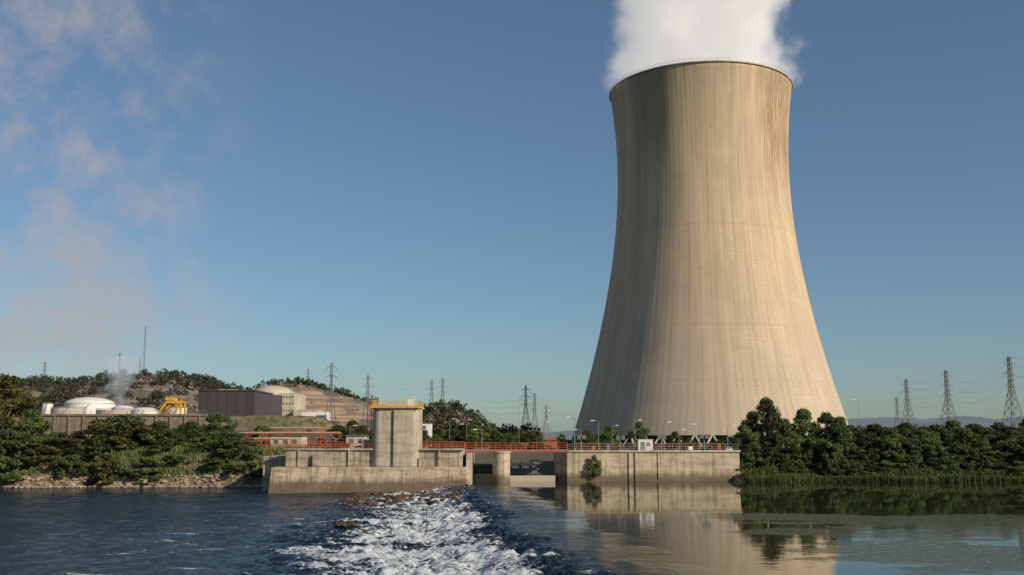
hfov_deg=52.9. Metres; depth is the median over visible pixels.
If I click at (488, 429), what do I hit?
tree
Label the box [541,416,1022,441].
distant hills
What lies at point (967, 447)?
bush
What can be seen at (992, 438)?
tree
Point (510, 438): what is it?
tree
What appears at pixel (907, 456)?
bush
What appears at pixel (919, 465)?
bush
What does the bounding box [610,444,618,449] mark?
bush
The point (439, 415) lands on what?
hill
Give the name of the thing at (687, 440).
tree
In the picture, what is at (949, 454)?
bush
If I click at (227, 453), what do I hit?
bush
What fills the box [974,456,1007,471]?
bush
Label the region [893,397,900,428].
electricity pylon
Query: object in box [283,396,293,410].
windows
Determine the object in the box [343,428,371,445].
bush
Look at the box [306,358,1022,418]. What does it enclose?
power lines
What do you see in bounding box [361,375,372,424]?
electricity pylon
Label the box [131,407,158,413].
storage tank
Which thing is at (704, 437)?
floodlight post
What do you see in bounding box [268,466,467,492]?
wall
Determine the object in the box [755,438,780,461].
bush
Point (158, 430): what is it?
tree
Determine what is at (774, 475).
reeds
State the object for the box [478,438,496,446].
bush
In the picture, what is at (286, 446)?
red railing
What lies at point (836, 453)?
bush
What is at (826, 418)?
tree
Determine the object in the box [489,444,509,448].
bush
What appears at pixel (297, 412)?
block
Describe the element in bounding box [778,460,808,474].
bush
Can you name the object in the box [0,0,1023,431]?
sky
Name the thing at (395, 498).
weir rocks
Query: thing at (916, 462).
bush
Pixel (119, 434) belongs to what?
tree
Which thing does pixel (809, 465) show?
bush
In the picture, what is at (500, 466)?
sluice gate bridge
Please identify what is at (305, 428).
pipe rack
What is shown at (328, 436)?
windows
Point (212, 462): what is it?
bush
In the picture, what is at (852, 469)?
bush
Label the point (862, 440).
tree
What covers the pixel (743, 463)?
bush
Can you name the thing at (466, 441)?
bush
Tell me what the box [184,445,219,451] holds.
bush
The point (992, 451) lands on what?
bush
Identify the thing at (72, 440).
bush
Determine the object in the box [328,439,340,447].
bush
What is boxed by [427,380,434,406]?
electricity pylon
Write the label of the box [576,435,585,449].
floodlight post
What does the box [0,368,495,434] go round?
hillside trees
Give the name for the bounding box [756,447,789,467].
bush
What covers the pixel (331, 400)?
lattice mast
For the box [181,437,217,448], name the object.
bush
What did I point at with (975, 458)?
bush
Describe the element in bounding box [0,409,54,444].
tree
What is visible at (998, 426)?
tree
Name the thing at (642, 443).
door and window
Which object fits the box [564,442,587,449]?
bush
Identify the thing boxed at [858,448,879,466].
bush
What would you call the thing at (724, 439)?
tree
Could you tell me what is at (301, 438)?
walls
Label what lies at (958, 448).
bush
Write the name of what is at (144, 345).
lattice mast
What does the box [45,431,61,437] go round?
bush
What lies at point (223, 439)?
tree
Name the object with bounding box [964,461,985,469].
bush
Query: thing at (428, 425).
walls
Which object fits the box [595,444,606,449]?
bush
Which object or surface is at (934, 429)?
tree
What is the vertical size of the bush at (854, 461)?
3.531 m
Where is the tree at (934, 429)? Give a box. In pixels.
[925,424,962,451]
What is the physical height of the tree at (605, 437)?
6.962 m
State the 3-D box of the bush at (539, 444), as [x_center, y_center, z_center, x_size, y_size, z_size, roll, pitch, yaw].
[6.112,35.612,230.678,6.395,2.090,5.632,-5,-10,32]
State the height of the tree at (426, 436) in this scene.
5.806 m
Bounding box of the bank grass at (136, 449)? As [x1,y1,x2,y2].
[5,444,321,476]
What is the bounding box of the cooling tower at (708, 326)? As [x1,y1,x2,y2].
[571,57,851,446]
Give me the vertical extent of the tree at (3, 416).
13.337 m
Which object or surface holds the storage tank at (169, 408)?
on the ground at (252, 422)
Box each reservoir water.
[468,481,1023,484]
[555,485,1023,574]
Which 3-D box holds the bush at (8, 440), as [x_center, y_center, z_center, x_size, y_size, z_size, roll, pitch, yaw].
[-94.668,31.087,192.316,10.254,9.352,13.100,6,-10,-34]
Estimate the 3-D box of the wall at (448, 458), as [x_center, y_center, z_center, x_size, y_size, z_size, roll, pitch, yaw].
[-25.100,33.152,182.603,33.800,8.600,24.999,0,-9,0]
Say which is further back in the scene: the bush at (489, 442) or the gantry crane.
the gantry crane
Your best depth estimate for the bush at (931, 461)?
183.59 m
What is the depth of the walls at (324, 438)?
296.82 m
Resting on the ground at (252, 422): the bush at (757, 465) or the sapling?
the bush at (757, 465)
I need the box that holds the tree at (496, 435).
[485,429,506,445]
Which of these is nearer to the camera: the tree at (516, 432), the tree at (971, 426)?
the tree at (971, 426)
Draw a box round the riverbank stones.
[0,473,262,487]
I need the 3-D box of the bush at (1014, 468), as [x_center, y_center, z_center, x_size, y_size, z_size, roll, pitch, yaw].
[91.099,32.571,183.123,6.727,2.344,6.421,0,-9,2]
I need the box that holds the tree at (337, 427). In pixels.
[325,425,343,438]
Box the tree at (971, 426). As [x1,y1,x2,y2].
[952,423,983,435]
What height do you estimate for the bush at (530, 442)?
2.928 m
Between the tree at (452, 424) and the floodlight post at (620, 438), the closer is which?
the floodlight post at (620, 438)
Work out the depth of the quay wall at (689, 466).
183.32 m
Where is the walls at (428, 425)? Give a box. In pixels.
[422,423,431,447]
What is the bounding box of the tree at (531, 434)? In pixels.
[519,431,541,446]
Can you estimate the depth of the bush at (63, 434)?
260.87 m
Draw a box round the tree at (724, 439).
[719,436,733,446]
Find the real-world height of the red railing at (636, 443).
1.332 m
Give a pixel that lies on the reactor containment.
(275, 390)
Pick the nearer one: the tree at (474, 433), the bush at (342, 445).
the bush at (342, 445)
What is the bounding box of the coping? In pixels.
[569,450,740,480]
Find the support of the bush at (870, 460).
on the ground at (252, 422)
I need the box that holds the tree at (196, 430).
[173,420,211,444]
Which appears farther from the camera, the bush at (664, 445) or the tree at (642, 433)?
the tree at (642, 433)
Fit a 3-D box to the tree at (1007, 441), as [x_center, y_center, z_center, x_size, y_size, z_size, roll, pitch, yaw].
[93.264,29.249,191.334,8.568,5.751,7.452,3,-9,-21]
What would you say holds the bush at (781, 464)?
on the ground at (252, 422)
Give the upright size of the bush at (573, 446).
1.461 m
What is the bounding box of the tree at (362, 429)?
[354,425,372,440]
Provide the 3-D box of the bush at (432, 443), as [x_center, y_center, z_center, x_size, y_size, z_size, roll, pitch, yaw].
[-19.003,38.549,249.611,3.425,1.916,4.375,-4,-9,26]
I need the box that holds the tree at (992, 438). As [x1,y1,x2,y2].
[962,426,1002,451]
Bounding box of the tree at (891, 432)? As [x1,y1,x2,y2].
[870,428,909,452]
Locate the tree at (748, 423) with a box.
[738,410,766,443]
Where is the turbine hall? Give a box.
[198,389,282,415]
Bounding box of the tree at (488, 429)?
[479,426,496,446]
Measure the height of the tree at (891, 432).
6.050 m
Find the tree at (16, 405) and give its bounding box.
[0,373,43,436]
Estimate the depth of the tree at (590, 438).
246.38 m
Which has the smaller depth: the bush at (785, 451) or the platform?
the platform
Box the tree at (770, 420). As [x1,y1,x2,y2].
[749,396,788,450]
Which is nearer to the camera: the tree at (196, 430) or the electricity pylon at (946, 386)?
the tree at (196, 430)
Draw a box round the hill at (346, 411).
[275,384,372,441]
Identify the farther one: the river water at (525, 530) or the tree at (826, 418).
the tree at (826, 418)
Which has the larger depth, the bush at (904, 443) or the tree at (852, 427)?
the tree at (852, 427)
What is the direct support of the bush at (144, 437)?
on the ground at (252, 422)
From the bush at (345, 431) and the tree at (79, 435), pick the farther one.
the bush at (345, 431)
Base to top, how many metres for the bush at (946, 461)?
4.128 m
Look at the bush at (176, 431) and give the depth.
371.48 m
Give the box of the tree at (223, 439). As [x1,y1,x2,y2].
[211,432,259,449]
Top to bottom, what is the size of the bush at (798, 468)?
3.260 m
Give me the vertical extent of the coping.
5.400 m
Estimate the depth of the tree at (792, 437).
189.14 m
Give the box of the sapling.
[587,455,601,481]
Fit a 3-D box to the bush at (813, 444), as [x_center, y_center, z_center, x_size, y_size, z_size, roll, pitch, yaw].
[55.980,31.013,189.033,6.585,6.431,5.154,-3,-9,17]
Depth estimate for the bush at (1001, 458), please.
187.81 m
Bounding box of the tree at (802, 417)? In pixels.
[789,408,825,452]
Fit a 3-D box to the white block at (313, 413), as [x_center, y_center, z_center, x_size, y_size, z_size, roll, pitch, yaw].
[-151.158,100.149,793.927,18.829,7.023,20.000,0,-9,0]
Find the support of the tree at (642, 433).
on the ground at (252, 422)
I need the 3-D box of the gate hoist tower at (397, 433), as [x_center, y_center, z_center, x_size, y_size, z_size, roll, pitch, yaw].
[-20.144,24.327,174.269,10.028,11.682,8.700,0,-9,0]
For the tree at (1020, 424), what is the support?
on the ground at (252, 422)
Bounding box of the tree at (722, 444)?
[710,440,726,449]
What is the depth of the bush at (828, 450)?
187.35 m
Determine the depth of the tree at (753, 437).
189.05 m
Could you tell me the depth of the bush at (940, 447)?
189.03 m
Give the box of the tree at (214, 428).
[198,412,239,439]
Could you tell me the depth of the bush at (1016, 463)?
183.89 m
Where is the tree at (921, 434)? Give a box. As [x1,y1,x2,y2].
[909,429,942,453]
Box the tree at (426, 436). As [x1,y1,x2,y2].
[422,430,434,444]
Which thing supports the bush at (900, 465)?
on the ground at (252, 422)
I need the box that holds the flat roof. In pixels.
[269,435,308,435]
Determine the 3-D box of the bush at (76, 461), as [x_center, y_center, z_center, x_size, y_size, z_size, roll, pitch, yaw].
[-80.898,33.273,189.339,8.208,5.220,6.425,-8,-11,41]
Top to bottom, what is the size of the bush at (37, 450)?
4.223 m
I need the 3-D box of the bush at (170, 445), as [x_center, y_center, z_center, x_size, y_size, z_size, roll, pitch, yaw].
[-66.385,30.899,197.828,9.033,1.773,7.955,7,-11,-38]
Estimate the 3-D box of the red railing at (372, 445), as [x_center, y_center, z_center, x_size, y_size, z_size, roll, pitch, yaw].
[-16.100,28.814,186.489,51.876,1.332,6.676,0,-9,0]
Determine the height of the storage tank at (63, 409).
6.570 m
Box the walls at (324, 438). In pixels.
[308,434,340,445]
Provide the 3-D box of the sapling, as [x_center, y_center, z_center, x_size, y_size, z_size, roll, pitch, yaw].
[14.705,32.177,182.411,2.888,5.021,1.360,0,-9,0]
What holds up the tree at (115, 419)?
on the ground at (252, 422)
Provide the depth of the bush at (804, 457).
188.71 m
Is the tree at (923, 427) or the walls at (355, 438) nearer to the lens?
the tree at (923, 427)
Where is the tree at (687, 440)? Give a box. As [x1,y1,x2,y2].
[682,438,695,447]
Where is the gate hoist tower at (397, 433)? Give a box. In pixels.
[362,396,423,466]
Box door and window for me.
[641,442,649,449]
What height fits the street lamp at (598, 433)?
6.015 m
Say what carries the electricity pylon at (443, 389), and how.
on the hill at (346, 411)
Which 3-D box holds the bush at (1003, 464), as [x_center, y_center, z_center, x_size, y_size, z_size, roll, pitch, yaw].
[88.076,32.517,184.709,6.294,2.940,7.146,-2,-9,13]
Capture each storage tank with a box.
[41,403,53,413]
[50,407,86,413]
[64,397,115,413]
[96,408,131,413]
[111,405,134,409]
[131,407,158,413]
[166,406,186,413]
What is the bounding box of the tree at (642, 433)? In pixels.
[627,421,649,441]
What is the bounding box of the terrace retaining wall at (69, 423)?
[12,414,208,437]
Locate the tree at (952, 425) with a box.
[937,420,978,446]
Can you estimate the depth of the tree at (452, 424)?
355.65 m
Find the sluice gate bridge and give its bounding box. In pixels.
[465,450,568,483]
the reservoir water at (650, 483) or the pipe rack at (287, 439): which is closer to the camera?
the reservoir water at (650, 483)
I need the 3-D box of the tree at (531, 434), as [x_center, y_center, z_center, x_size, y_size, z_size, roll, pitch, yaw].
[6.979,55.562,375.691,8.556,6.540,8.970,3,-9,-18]
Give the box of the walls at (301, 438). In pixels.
[270,436,306,446]
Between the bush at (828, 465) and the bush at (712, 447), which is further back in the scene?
the bush at (712, 447)
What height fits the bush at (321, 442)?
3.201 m
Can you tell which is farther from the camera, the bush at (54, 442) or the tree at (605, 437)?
the tree at (605, 437)
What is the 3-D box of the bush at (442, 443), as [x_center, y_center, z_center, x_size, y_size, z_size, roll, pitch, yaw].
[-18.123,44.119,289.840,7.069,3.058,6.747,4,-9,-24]
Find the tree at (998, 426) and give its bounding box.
[981,422,1022,442]
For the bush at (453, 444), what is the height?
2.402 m
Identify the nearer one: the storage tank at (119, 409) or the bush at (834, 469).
the bush at (834, 469)
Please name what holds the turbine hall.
on the ground at (252, 422)
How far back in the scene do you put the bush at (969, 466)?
183.31 m
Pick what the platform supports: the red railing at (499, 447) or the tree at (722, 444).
the red railing at (499, 447)
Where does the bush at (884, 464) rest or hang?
on the ground at (252, 422)
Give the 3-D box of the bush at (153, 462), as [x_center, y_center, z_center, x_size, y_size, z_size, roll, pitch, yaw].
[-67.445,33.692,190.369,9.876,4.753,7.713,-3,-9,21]
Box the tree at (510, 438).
[498,433,517,445]
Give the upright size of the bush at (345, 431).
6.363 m
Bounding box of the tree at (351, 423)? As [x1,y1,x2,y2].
[345,420,360,428]
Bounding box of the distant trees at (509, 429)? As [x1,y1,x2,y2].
[432,423,1023,442]
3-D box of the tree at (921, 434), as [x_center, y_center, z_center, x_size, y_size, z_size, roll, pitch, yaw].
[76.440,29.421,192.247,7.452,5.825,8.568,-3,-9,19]
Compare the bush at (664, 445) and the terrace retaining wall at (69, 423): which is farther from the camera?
the terrace retaining wall at (69, 423)
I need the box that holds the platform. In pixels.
[284,448,463,466]
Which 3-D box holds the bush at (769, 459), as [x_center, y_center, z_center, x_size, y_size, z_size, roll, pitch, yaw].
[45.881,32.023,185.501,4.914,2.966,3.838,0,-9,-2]
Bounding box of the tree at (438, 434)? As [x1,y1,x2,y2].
[432,427,452,443]
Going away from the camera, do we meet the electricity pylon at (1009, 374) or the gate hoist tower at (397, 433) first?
the gate hoist tower at (397, 433)
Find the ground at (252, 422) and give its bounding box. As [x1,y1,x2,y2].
[1,415,1020,574]
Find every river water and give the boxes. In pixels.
[0,484,862,574]
[0,487,267,492]
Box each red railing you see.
[263,441,353,453]
[284,443,546,448]
[420,441,567,448]
[576,443,715,449]
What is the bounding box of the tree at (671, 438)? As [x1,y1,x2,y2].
[666,431,682,444]
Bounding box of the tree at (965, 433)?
[943,429,990,453]
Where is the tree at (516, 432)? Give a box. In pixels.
[510,428,530,444]
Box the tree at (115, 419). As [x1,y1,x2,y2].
[96,413,147,436]
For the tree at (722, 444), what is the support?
on the ground at (252, 422)
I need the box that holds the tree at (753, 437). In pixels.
[728,425,762,458]
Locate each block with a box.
[278,393,305,415]
[293,410,322,415]
[301,412,330,420]
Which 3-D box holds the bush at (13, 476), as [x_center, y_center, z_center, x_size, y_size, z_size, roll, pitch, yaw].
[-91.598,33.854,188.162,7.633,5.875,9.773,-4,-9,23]
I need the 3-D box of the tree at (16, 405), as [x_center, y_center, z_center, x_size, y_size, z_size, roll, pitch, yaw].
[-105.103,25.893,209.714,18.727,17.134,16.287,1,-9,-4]
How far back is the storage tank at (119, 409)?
543.94 m
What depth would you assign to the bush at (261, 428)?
268.97 m
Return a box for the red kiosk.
[544,438,556,449]
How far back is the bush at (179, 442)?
205.09 m
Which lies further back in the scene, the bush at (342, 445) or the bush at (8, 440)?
the bush at (342, 445)
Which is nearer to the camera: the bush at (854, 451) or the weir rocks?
the weir rocks
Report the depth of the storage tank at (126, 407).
592.11 m
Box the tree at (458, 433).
[451,423,478,444]
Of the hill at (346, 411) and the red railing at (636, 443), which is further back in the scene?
the hill at (346, 411)
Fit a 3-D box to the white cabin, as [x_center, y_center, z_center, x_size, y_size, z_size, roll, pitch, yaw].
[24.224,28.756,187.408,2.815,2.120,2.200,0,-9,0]
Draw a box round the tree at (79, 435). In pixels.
[63,429,101,444]
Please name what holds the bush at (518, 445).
on the ground at (252, 422)
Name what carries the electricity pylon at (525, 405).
on the ground at (252, 422)
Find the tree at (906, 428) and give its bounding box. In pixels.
[897,422,931,441]
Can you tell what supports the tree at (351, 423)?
on the ground at (252, 422)
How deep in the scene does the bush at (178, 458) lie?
191.52 m
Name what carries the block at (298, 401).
on the ground at (252, 422)
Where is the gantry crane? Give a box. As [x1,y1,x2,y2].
[158,397,185,413]
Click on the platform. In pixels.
(327, 460)
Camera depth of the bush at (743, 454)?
187.75 m
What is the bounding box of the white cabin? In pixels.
[636,439,652,449]
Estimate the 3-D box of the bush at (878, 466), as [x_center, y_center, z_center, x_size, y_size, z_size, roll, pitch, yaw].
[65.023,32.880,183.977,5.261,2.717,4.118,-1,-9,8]
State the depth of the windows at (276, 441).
247.18 m
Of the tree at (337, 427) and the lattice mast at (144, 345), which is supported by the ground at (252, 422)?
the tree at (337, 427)
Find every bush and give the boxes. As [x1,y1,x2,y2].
[0,429,31,471]
[0,457,29,485]
[8,438,77,451]
[10,446,61,467]
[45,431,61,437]
[49,438,103,453]
[52,454,93,479]
[55,432,67,444]
[72,441,112,461]
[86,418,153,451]
[88,458,128,484]
[111,431,181,448]
[117,456,165,480]
[140,443,184,451]
[163,455,191,462]
[167,427,189,437]
[173,439,194,447]
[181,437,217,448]
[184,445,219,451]
[202,457,236,470]
[210,441,262,460]
[224,462,262,476]
[251,425,272,446]
[315,438,326,447]
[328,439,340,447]
[331,428,358,444]
[335,444,350,447]
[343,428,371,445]
[356,440,371,447]
[427,442,440,447]
[437,439,456,445]
[441,442,462,447]
[459,438,470,448]
[467,439,485,448]
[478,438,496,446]
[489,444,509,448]
[512,443,524,449]
[525,442,555,449]
[527,439,542,446]
[557,438,572,448]
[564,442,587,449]
[567,444,579,449]
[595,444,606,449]
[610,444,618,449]
[657,444,670,449]
[706,444,716,449]
[734,442,760,459]
[736,457,759,470]
[751,460,774,467]
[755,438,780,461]
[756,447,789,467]
[757,457,777,469]
[774,449,791,463]
[777,463,789,469]
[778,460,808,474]
[786,449,803,463]
[792,442,815,463]
[792,464,808,475]
[800,439,830,463]
[802,463,818,469]
[812,443,842,468]
[814,440,842,467]
[814,459,845,475]
[818,455,845,477]
[834,442,852,462]
[835,459,856,474]
[844,464,862,477]
[846,447,869,459]
[847,458,876,474]
[853,455,876,464]
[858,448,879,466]
[863,464,885,473]
[870,448,889,462]
[873,461,900,473]
[880,438,905,462]
[881,454,914,469]
[885,463,913,470]
[889,447,911,463]
[899,440,929,459]
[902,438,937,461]
[903,455,931,471]
[914,464,938,470]
[920,458,943,469]
[927,444,945,457]
[929,451,968,465]
[935,456,962,472]
[946,442,979,465]
[958,463,981,473]
[960,445,980,460]
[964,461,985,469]
[968,454,1000,463]
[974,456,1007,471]
[979,444,1005,457]
[986,460,1023,474]
[988,452,1011,461]
[996,446,1019,461]
[1005,461,1023,471]
[1006,452,1023,460]
[1011,464,1023,470]
[1013,441,1023,456]
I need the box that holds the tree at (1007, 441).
[993,429,1023,451]
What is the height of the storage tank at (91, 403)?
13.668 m
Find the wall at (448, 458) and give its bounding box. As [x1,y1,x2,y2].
[262,449,468,490]
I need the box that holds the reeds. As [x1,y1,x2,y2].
[741,465,1023,482]
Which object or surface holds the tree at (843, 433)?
on the ground at (252, 422)
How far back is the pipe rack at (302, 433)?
259.89 m
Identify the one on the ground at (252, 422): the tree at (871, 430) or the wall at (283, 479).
the tree at (871, 430)
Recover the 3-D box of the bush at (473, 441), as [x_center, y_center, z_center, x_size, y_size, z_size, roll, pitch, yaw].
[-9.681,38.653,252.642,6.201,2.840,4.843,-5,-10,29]
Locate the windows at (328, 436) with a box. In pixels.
[312,435,330,438]
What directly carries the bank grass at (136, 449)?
on the ground at (252, 422)
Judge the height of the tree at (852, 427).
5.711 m
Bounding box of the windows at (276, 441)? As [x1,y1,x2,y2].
[274,439,296,442]
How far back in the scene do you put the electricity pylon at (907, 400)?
755.63 m
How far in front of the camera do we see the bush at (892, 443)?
187.72 m
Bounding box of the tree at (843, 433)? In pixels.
[824,416,857,455]
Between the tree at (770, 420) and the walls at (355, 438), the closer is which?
the tree at (770, 420)
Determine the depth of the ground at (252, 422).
193.43 m
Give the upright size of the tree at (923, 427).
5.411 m
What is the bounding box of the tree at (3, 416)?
[0,407,31,451]
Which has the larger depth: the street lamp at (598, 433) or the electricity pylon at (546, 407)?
the electricity pylon at (546, 407)
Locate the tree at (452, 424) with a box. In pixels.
[441,420,463,439]
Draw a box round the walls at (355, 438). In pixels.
[346,436,367,447]
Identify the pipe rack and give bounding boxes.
[241,432,341,446]
[241,438,290,446]
[260,427,324,442]
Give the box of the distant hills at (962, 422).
[889,419,1021,428]
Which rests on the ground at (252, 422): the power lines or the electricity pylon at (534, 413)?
the electricity pylon at (534, 413)
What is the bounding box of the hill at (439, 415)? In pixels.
[423,406,471,427]
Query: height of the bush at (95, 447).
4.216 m
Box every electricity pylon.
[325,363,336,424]
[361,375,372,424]
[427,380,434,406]
[438,378,447,398]
[521,385,530,430]
[530,393,539,433]
[542,405,551,437]
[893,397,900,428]
[901,379,916,425]
[940,370,957,424]
[1002,356,1023,428]
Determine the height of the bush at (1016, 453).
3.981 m
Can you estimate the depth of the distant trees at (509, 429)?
549.66 m
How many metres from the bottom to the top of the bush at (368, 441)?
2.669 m
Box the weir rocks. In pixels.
[333,486,469,533]
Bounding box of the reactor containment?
[256,385,293,394]
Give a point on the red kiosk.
(551, 442)
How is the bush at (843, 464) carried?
on the ground at (252, 422)
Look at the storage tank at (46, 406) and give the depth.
633.25 m
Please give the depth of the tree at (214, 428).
221.10 m
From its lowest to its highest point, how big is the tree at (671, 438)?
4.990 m
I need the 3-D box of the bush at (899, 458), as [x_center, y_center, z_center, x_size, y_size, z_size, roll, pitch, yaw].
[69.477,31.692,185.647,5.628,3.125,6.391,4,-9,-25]
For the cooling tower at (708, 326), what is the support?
on the ground at (252, 422)
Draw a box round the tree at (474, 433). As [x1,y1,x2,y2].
[463,425,489,443]
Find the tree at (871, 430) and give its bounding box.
[856,423,888,448]
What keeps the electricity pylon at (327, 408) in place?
on the ground at (252, 422)
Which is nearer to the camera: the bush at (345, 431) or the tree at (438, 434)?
the bush at (345, 431)
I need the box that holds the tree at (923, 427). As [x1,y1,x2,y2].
[915,426,929,440]
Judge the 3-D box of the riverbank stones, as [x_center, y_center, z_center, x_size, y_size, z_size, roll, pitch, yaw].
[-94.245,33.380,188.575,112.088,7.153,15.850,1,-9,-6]
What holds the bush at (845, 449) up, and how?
on the ground at (252, 422)
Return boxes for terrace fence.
[10,410,206,413]
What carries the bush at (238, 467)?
on the ground at (252, 422)
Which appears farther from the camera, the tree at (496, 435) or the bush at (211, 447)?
the tree at (496, 435)
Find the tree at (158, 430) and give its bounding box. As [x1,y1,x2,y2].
[131,420,186,444]
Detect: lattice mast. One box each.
[143,326,145,365]
[329,373,331,420]
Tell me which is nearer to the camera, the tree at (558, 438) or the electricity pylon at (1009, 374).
the tree at (558, 438)
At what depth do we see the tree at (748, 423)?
195.31 m
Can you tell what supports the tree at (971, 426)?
on the ground at (252, 422)
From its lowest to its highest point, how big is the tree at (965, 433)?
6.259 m
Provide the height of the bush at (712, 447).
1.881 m
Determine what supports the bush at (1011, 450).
on the ground at (252, 422)
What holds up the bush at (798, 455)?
on the ground at (252, 422)
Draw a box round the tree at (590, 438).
[577,429,597,445]
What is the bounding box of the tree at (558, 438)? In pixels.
[555,433,568,443]
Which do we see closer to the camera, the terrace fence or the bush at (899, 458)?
the bush at (899, 458)
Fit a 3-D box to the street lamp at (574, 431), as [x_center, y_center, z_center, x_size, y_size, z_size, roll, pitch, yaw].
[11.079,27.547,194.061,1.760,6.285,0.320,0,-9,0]
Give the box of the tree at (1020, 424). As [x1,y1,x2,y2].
[1001,418,1023,444]
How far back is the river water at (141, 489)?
174.79 m
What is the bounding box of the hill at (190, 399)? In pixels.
[0,373,219,413]
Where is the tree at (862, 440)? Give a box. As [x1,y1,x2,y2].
[850,428,874,451]
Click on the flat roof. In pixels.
(288, 435)
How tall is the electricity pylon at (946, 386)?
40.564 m
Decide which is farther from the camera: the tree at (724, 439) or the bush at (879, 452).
the tree at (724, 439)
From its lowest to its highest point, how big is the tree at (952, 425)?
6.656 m
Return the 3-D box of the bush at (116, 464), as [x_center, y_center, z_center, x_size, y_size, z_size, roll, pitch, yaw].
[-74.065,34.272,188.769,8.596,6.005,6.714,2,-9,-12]
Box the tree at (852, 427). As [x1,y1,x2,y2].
[846,424,863,431]
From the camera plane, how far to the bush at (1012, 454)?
188.59 m
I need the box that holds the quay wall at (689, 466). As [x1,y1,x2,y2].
[553,452,739,480]
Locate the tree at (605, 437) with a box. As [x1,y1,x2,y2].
[595,425,619,444]
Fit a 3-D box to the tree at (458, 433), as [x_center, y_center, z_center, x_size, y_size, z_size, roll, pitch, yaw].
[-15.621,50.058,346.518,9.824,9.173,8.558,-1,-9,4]
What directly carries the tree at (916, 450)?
on the ground at (252, 422)
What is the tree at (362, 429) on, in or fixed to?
on the ground at (252, 422)
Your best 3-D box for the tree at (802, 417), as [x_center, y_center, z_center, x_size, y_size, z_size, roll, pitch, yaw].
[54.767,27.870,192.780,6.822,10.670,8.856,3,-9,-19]
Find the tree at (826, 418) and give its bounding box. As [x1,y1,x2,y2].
[807,411,845,442]
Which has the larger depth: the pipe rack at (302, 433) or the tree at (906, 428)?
the pipe rack at (302, 433)
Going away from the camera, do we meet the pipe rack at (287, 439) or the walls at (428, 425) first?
the pipe rack at (287, 439)
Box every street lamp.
[566,417,575,449]
[591,420,598,449]
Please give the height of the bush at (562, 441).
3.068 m
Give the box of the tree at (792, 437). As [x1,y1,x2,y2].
[771,418,802,457]
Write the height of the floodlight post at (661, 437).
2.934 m
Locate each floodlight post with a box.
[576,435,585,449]
[616,436,624,449]
[656,435,665,449]
[699,434,708,449]

